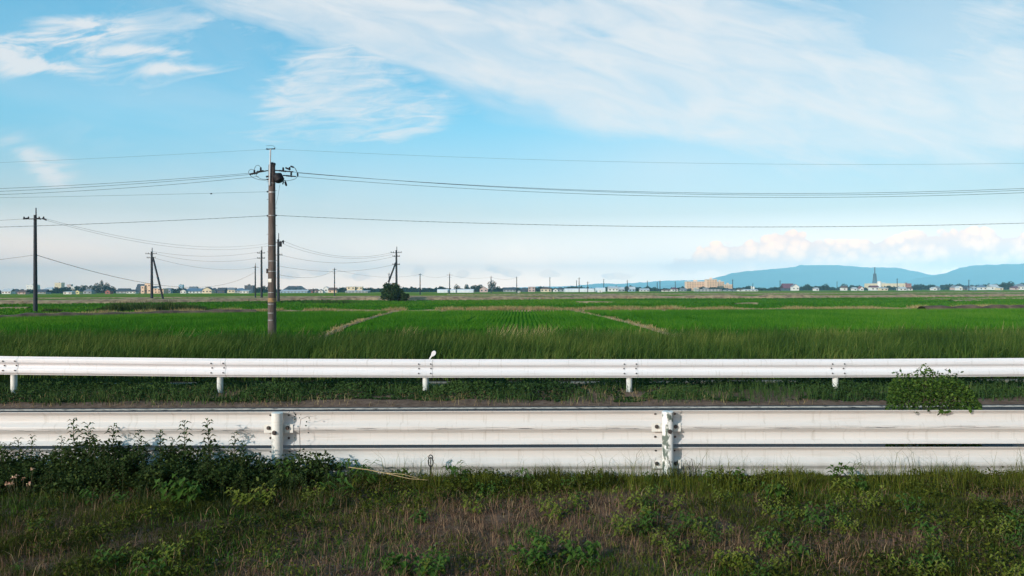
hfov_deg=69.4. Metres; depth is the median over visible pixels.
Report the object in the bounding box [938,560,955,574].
weed
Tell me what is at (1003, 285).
tree
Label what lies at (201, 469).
tall weed
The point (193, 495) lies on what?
broadleaf plant
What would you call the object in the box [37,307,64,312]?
reed stalks
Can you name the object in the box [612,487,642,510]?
weed
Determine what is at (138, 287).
house
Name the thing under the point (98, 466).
tall weed
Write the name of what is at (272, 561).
weed
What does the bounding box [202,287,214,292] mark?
house
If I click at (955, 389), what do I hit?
shrub
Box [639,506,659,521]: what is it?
weed
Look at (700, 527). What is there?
weed
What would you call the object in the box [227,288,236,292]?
house
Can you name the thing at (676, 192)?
power line
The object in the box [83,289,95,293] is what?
house
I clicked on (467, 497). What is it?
weed
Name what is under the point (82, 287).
tree
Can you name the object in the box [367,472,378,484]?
broadleaf plant
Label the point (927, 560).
weed
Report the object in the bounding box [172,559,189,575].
weed
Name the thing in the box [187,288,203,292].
house
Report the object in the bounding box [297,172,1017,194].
power line
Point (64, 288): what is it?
tree
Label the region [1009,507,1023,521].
weed
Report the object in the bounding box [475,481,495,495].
broadleaf plant
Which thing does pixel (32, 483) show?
tall weed
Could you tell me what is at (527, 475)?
grass tuft
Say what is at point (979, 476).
grass
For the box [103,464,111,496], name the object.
tall weed
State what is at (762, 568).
weed
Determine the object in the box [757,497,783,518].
yellowish plant
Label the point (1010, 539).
weed
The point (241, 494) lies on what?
yellowish plant
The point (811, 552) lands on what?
weed
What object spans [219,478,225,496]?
tall weed
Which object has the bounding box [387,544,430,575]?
broadleaf plant
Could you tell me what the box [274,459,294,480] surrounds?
broadleaf plant
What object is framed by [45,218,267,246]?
power line
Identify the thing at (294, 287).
house
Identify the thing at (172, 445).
tall weed
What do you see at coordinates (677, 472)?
grass tuft
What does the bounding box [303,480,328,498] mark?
weed
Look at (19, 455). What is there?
tall weed
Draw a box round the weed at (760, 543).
[749,529,779,553]
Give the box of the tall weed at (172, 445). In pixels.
[167,437,178,453]
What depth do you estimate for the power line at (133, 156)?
37.81 m
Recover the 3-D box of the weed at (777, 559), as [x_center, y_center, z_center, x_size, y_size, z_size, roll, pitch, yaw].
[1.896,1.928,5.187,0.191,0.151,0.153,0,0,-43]
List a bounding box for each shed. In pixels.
[63,291,75,293]
[240,290,250,292]
[345,290,370,292]
[877,287,887,290]
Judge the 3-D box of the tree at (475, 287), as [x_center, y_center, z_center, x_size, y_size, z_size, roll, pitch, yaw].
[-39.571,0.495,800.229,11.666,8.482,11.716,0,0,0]
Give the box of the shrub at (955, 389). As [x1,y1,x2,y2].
[885,363,982,446]
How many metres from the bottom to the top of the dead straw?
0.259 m
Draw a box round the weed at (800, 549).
[788,537,810,562]
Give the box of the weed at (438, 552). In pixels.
[425,542,449,567]
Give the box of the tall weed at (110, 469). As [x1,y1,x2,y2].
[104,456,114,491]
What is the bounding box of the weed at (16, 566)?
[11,560,27,572]
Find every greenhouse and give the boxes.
[437,289,447,292]
[448,289,456,292]
[457,289,473,292]
[564,288,593,291]
[595,288,605,291]
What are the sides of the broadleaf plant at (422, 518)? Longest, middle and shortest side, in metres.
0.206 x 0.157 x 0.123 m
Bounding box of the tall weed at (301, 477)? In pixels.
[299,474,303,491]
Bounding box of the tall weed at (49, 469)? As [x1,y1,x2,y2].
[45,462,53,485]
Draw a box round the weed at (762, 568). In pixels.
[752,559,772,575]
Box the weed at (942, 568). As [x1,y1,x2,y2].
[919,554,951,575]
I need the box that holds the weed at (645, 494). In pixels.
[629,484,654,502]
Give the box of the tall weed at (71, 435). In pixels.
[66,418,82,465]
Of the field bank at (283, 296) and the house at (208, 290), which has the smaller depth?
the field bank at (283, 296)
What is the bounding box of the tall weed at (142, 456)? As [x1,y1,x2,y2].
[136,451,146,470]
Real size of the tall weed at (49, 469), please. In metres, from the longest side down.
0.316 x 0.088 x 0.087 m
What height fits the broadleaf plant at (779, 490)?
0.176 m
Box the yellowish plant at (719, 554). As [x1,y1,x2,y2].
[713,546,746,566]
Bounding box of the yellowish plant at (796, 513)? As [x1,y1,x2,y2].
[783,504,806,519]
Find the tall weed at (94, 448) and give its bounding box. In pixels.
[87,435,102,481]
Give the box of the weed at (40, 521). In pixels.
[24,517,43,530]
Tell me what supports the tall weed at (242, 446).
on the ground at (474, 401)
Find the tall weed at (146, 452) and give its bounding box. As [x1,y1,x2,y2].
[141,440,151,468]
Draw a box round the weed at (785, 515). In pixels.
[771,506,796,527]
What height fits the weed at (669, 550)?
0.189 m
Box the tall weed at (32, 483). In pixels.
[29,470,34,491]
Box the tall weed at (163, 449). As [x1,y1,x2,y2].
[150,429,169,475]
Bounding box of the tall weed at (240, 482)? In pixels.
[237,472,244,492]
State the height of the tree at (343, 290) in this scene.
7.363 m
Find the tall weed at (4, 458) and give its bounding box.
[0,441,10,474]
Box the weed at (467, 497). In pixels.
[461,491,476,503]
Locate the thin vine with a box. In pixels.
[289,410,309,437]
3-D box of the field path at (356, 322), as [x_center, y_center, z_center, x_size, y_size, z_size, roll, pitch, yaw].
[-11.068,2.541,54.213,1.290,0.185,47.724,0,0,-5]
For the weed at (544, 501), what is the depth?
6.53 m
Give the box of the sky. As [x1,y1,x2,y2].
[0,0,1023,290]
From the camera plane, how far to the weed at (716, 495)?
6.79 m
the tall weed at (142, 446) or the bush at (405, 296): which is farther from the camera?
the bush at (405, 296)
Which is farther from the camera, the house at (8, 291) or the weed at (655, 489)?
the house at (8, 291)
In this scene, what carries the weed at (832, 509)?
on the ground at (474, 401)
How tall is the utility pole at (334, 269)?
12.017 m
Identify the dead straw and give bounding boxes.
[0,468,1023,575]
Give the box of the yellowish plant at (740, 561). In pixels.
[725,547,757,571]
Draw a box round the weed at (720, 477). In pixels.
[705,465,724,484]
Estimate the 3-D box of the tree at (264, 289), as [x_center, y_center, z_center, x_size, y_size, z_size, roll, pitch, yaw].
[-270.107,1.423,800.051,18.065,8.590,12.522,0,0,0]
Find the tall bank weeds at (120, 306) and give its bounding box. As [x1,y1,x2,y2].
[84,299,220,311]
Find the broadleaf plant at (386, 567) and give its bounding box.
[376,557,395,575]
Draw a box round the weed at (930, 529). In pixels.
[911,515,942,539]
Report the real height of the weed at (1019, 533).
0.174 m
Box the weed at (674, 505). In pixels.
[656,491,686,512]
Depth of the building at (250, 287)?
880.01 m
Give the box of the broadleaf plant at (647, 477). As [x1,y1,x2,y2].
[642,471,652,483]
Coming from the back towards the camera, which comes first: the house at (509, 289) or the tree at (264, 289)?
the house at (509, 289)
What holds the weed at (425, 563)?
on the ground at (474, 401)
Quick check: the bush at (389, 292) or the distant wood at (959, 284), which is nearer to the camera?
the bush at (389, 292)
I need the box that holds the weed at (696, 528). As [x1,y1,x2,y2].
[686,514,710,533]
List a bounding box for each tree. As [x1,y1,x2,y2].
[52,287,72,290]
[73,285,91,290]
[91,283,99,292]
[96,280,104,292]
[103,282,111,290]
[256,286,267,292]
[338,286,346,292]
[470,285,480,291]
[488,280,495,291]
[803,284,811,289]
[999,282,1007,289]
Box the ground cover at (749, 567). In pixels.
[0,466,1023,575]
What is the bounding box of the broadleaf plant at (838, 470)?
[826,462,845,480]
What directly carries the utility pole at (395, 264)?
on the ground at (474, 401)
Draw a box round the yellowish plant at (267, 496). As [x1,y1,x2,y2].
[255,483,276,508]
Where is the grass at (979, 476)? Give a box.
[5,461,1023,492]
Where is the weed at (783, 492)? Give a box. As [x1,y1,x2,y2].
[769,480,790,499]
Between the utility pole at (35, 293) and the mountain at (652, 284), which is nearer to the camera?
the utility pole at (35, 293)
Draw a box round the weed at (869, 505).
[858,495,876,511]
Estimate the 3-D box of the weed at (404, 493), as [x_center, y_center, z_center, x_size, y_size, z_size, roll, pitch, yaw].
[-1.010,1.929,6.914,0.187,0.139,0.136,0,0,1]
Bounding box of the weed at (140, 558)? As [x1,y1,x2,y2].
[124,543,153,565]
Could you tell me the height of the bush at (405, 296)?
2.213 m
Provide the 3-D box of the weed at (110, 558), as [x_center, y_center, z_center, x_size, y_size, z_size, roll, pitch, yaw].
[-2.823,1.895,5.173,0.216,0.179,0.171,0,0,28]
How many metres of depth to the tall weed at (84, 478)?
6.97 m
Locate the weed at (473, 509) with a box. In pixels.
[463,494,484,515]
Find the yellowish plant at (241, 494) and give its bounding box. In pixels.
[224,487,259,508]
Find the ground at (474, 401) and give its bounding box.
[0,289,1023,575]
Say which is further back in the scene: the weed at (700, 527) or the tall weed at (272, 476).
the tall weed at (272, 476)
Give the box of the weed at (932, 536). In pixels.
[925,533,941,546]
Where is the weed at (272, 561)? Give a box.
[260,550,281,568]
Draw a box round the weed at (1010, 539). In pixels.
[1000,533,1018,547]
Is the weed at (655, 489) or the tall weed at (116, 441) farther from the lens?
the tall weed at (116, 441)
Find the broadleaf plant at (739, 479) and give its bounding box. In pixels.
[731,467,745,485]
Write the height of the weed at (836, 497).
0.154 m
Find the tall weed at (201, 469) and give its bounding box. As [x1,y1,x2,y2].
[196,455,207,489]
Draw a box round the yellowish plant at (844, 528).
[832,514,858,535]
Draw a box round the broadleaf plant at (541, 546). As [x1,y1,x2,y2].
[506,534,553,566]
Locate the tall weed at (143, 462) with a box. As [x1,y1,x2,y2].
[137,461,145,489]
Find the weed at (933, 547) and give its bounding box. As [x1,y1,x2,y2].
[913,532,943,549]
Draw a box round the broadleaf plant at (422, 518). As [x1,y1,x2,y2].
[409,508,428,524]
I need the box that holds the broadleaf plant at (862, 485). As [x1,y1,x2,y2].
[850,478,867,492]
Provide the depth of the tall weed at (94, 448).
7.22 m
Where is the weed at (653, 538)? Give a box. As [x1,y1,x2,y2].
[650,527,667,547]
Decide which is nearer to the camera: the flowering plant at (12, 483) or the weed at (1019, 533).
the weed at (1019, 533)
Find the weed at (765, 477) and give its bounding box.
[761,465,776,478]
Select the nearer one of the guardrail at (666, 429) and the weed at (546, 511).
the weed at (546, 511)
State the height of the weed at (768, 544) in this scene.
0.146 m
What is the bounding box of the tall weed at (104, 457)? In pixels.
[99,444,108,471]
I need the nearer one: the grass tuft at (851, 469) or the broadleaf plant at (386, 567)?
the broadleaf plant at (386, 567)
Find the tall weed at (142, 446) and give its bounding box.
[132,429,146,471]
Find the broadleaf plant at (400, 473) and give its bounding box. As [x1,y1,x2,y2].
[394,468,407,482]
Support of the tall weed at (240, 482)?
on the ground at (474, 401)
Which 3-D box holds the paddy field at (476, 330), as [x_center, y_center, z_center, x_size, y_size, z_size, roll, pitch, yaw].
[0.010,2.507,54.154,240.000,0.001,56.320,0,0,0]
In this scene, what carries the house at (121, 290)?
on the ground at (474, 401)
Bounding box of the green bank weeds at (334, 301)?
[242,299,364,303]
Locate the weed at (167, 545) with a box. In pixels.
[165,543,186,559]
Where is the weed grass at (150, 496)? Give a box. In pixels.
[0,465,361,513]
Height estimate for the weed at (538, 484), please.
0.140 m
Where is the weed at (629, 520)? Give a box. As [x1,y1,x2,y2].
[611,515,633,531]
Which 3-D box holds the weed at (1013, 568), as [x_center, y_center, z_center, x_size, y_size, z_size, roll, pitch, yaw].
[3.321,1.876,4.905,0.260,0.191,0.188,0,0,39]
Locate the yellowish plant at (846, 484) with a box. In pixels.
[829,474,856,492]
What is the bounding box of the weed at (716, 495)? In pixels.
[708,483,732,503]
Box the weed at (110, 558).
[91,544,125,567]
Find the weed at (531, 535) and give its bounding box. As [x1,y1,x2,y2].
[525,525,541,543]
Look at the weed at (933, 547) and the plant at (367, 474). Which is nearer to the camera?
the weed at (933, 547)
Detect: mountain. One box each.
[501,280,700,288]
[656,265,933,288]
[901,263,1023,286]
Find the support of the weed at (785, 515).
on the ground at (474, 401)
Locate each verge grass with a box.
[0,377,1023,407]
[1,376,1023,405]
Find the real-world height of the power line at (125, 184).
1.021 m
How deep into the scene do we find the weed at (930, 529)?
5.73 m
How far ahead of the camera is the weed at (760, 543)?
5.53 m
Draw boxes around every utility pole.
[23,208,46,311]
[148,248,163,298]
[248,145,298,336]
[255,263,255,297]
[257,250,264,297]
[277,233,283,301]
[332,268,335,295]
[388,247,401,283]
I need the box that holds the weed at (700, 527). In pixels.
[693,516,718,537]
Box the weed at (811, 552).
[806,547,825,564]
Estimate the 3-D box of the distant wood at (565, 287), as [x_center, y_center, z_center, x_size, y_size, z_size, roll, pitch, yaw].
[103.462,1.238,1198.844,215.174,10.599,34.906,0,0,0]
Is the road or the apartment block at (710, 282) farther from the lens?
the apartment block at (710, 282)
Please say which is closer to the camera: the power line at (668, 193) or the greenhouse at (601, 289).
the power line at (668, 193)
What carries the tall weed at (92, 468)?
on the ground at (474, 401)
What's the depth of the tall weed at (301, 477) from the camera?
7.07 m
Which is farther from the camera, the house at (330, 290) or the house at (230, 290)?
the house at (230, 290)
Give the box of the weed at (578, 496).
[568,490,583,506]
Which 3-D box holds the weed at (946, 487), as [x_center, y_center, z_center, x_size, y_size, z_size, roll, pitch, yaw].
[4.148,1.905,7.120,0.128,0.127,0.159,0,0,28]
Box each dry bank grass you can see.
[0,304,1022,314]
[22,294,990,303]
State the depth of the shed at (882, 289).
740.00 m
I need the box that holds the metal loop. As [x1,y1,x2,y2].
[428,455,433,478]
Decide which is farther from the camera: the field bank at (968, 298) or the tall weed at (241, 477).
the field bank at (968, 298)
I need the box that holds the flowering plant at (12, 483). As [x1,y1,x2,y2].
[4,468,34,496]
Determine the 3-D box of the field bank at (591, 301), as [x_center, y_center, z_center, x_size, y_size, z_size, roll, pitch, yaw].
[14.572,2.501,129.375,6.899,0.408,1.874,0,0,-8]
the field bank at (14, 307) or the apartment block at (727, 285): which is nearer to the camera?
the field bank at (14, 307)
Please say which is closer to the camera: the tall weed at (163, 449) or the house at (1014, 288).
the tall weed at (163, 449)
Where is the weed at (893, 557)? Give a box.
[866,549,902,574]
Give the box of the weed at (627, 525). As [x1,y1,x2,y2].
[610,510,635,537]
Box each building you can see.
[26,284,39,289]
[55,282,64,287]
[141,286,144,293]
[145,283,149,293]
[153,287,168,293]
[244,284,254,292]
[347,286,355,290]
[528,287,534,291]
[694,288,721,290]
[864,283,904,288]
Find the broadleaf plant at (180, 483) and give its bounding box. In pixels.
[152,473,191,500]
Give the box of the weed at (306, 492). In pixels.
[300,488,320,502]
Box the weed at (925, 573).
[909,559,943,575]
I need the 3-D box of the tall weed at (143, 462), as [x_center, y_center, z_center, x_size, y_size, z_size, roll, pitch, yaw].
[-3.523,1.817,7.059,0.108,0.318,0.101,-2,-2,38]
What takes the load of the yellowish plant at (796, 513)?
on the ground at (474, 401)
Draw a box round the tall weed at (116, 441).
[104,423,122,462]
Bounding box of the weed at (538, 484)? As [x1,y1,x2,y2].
[533,479,551,491]
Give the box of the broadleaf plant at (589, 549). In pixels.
[560,539,601,567]
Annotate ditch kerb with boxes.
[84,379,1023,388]
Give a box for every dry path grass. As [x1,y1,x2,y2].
[574,310,677,334]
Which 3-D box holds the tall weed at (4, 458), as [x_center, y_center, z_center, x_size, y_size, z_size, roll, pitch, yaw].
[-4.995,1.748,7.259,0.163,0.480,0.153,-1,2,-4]
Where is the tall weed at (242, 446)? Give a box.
[238,441,252,473]
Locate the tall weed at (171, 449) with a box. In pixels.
[167,442,175,461]
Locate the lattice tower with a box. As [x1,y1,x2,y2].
[872,267,876,282]
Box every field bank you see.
[0,293,1023,303]
[0,294,615,298]
[0,298,205,300]
[0,307,31,308]
[0,309,256,317]
[257,308,909,311]
[447,292,1023,294]
[576,301,607,302]
[733,302,758,303]
[917,305,1023,309]
[924,298,1022,299]
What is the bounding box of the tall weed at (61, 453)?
[53,435,68,469]
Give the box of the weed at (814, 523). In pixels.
[802,511,827,534]
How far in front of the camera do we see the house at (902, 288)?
739.99 m
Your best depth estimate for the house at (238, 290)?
820.00 m
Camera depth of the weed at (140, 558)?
5.25 m
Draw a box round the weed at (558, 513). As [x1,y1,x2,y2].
[546,496,574,519]
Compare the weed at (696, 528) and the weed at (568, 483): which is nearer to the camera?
the weed at (696, 528)
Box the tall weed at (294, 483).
[292,474,297,496]
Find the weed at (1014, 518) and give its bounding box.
[999,511,1023,527]
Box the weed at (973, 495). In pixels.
[968,491,986,501]
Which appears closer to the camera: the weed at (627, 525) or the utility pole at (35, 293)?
the weed at (627, 525)
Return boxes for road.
[0,404,1023,448]
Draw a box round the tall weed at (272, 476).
[270,474,275,494]
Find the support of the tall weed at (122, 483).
on the ground at (474, 401)
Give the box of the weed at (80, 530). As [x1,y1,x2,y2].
[70,523,90,538]
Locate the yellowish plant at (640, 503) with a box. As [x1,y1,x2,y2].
[637,501,652,514]
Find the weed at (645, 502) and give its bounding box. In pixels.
[639,497,649,507]
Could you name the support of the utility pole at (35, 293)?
on the ground at (474, 401)
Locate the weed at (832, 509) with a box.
[826,503,839,514]
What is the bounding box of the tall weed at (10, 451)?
[5,442,15,463]
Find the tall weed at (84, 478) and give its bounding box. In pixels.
[81,467,90,491]
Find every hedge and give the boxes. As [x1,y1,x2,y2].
[0,289,68,293]
[468,288,552,291]
[563,287,690,290]
[709,287,802,290]
[799,286,913,289]
[913,285,1009,289]
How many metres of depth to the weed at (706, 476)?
7.32 m
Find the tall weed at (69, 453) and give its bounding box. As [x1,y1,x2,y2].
[64,443,76,467]
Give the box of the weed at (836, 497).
[833,491,855,508]
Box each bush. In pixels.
[380,282,404,300]
[400,292,409,300]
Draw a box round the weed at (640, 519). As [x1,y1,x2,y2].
[636,515,643,528]
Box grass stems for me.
[276,439,1023,497]
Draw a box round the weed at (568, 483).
[561,476,575,487]
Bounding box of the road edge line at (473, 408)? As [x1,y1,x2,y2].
[0,405,1023,410]
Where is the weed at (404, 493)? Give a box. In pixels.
[394,487,412,498]
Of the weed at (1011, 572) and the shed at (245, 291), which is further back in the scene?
the shed at (245, 291)
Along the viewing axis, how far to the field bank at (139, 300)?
171.73 m
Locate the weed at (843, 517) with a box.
[833,513,850,526]
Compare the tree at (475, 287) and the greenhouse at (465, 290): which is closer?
the greenhouse at (465, 290)
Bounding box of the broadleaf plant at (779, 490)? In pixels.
[761,479,784,497]
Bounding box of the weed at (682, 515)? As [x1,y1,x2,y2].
[672,509,692,530]
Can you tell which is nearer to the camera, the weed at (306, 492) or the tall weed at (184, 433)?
the weed at (306, 492)
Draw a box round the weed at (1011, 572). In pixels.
[998,564,1023,575]
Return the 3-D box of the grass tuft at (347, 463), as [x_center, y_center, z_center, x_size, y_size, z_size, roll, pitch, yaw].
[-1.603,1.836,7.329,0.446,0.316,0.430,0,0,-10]
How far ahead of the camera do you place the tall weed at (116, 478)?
7.03 m
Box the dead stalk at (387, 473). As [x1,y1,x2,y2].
[349,467,422,479]
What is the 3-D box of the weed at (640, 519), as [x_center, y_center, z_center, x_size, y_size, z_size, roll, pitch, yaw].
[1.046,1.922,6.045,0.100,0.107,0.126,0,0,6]
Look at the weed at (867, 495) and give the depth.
6.53 m
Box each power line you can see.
[0,149,265,162]
[0,173,248,188]
[0,174,248,191]
[0,176,258,194]
[8,192,242,197]
[12,216,257,226]
[37,255,252,286]
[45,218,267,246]
[47,220,256,249]
[277,215,1017,226]
[282,266,385,271]
[283,149,1017,164]
[296,176,1023,197]
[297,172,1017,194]
[302,173,1023,193]
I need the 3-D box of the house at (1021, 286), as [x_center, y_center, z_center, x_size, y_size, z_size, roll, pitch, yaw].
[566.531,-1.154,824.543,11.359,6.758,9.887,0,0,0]
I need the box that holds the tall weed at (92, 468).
[87,466,94,490]
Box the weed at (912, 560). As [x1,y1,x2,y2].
[905,553,919,568]
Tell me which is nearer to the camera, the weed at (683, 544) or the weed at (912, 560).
the weed at (912, 560)
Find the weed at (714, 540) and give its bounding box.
[707,529,722,546]
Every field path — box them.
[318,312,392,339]
[576,311,680,337]
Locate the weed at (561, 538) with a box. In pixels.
[554,525,582,549]
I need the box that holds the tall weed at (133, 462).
[130,451,137,476]
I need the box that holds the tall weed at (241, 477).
[237,467,245,491]
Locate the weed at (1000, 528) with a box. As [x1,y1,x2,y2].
[976,515,1016,539]
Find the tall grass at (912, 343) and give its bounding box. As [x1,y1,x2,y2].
[0,320,1023,381]
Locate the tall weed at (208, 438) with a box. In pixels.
[199,418,220,461]
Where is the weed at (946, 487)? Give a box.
[937,479,948,490]
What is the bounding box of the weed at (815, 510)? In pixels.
[804,501,831,524]
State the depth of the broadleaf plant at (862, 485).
6.95 m
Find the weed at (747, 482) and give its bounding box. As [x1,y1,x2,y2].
[741,474,757,490]
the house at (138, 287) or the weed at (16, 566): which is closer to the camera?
the weed at (16, 566)
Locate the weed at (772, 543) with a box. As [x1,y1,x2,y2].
[757,526,783,548]
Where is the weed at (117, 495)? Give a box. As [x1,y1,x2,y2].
[108,489,128,504]
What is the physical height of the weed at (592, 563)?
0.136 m
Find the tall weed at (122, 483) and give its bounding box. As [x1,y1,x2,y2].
[118,464,127,494]
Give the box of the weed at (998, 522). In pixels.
[993,513,1013,528]
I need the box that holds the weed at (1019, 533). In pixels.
[1010,521,1023,545]
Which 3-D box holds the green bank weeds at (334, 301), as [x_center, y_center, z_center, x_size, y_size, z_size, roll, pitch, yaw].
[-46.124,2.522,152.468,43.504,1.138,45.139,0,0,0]
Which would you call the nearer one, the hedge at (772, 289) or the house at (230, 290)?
the house at (230, 290)
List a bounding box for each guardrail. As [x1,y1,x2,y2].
[0,356,1023,392]
[0,410,1023,476]
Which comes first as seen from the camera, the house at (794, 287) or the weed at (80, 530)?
the weed at (80, 530)
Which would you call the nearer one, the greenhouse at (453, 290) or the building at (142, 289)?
the greenhouse at (453, 290)
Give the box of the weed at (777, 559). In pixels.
[770,551,795,571]
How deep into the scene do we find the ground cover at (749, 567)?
5.95 m
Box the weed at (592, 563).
[578,553,600,571]
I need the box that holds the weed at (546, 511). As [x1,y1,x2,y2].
[539,498,564,522]
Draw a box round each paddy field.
[0,297,1022,314]
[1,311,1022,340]
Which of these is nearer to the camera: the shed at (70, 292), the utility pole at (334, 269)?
the utility pole at (334, 269)
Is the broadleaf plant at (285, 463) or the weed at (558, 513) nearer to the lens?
the weed at (558, 513)
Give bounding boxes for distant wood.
[402,286,446,291]
[525,286,637,288]
[733,286,799,288]
[799,285,912,288]
[911,283,1016,287]
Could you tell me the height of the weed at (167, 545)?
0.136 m
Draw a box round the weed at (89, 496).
[79,486,98,504]
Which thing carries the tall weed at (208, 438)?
on the ground at (474, 401)
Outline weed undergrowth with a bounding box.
[0,436,351,500]
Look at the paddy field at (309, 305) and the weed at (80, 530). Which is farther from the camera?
the paddy field at (309, 305)
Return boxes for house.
[1,289,15,293]
[18,290,29,293]
[38,289,50,293]
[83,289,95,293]
[104,290,113,293]
[116,288,131,292]
[126,290,138,293]
[135,284,144,292]
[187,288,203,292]
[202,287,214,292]
[216,288,227,292]
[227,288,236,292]
[234,288,245,292]
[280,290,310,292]
[283,286,304,289]
[328,288,337,292]
[480,287,487,291]
[503,287,515,291]
[540,287,550,291]
[607,286,617,291]
[618,287,624,291]
[639,288,648,290]
[741,289,757,290]
[780,283,792,290]
[790,284,798,290]
[839,286,847,290]
[868,285,878,290]
[896,287,906,290]
[969,286,976,289]
[977,285,986,289]
[986,284,998,289]
[1009,286,1018,289]
[1014,284,1023,289]
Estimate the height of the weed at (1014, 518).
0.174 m
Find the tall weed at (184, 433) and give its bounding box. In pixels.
[177,420,194,465]
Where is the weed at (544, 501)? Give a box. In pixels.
[535,493,555,507]
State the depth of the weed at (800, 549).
5.33 m
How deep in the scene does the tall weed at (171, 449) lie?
7.36 m
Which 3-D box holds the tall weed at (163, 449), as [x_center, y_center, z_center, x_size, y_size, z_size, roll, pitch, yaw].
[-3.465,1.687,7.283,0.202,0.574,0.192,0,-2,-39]
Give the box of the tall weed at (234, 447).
[226,432,240,468]
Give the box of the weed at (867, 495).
[859,485,888,507]
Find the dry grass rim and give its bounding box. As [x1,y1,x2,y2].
[3,322,1018,342]
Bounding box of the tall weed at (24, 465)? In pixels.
[21,464,28,486]
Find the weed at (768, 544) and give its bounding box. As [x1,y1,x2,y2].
[759,532,782,552]
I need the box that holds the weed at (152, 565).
[133,556,166,575]
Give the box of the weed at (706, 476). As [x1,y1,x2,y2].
[698,470,710,484]
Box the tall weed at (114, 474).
[110,454,118,484]
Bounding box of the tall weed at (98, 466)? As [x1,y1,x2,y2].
[93,458,102,482]
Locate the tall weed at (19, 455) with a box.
[12,437,25,468]
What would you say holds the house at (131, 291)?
on the ground at (474, 401)
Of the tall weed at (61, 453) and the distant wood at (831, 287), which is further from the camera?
the distant wood at (831, 287)
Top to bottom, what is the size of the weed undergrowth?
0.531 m
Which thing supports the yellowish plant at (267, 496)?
on the ground at (474, 401)
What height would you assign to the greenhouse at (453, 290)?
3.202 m
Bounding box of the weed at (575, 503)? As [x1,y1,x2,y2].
[568,491,593,510]
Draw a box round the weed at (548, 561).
[543,555,558,572]
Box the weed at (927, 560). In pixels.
[912,549,941,568]
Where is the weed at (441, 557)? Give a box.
[421,553,449,574]
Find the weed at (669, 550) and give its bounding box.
[655,531,688,559]
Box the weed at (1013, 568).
[989,551,1023,575]
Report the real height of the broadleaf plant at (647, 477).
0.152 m
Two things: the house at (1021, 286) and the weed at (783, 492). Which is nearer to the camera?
the weed at (783, 492)
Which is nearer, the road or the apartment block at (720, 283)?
the road
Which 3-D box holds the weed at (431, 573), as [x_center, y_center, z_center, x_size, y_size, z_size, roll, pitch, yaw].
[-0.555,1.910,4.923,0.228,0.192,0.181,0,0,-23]
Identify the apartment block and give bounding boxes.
[684,280,704,290]
[704,278,716,287]
[717,280,723,287]
[724,283,731,288]
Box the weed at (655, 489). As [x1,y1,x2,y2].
[646,484,659,496]
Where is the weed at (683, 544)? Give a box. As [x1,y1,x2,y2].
[670,541,689,555]
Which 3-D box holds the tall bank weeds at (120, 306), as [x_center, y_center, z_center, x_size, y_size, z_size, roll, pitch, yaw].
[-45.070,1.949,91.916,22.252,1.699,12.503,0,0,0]
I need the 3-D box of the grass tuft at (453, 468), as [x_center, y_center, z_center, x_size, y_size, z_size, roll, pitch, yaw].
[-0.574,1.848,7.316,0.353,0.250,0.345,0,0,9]
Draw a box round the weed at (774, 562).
[772,554,788,569]
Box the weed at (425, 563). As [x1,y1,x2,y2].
[421,548,445,575]
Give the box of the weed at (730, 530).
[719,523,733,536]
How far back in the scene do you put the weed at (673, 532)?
5.82 m
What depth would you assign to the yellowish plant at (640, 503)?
6.26 m
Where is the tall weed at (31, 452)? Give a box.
[25,434,36,471]
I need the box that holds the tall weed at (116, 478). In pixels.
[113,465,119,491]
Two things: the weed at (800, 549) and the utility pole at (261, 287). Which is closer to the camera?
the weed at (800, 549)
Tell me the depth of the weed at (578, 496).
6.63 m
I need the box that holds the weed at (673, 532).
[666,524,680,540]
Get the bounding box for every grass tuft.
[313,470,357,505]
[331,458,370,481]
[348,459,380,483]
[442,460,467,482]
[449,465,473,482]
[513,468,534,484]
[669,459,703,480]
[838,462,865,481]
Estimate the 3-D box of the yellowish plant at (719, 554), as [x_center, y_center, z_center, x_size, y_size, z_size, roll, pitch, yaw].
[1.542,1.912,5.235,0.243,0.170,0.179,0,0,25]
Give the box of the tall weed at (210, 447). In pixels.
[206,444,216,468]
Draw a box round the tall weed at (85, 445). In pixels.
[77,422,99,470]
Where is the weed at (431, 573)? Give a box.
[412,556,444,575]
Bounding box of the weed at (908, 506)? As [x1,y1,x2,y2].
[895,493,924,515]
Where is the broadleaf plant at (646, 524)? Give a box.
[639,516,652,534]
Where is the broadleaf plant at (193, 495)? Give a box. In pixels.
[173,480,204,504]
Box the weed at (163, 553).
[156,535,184,567]

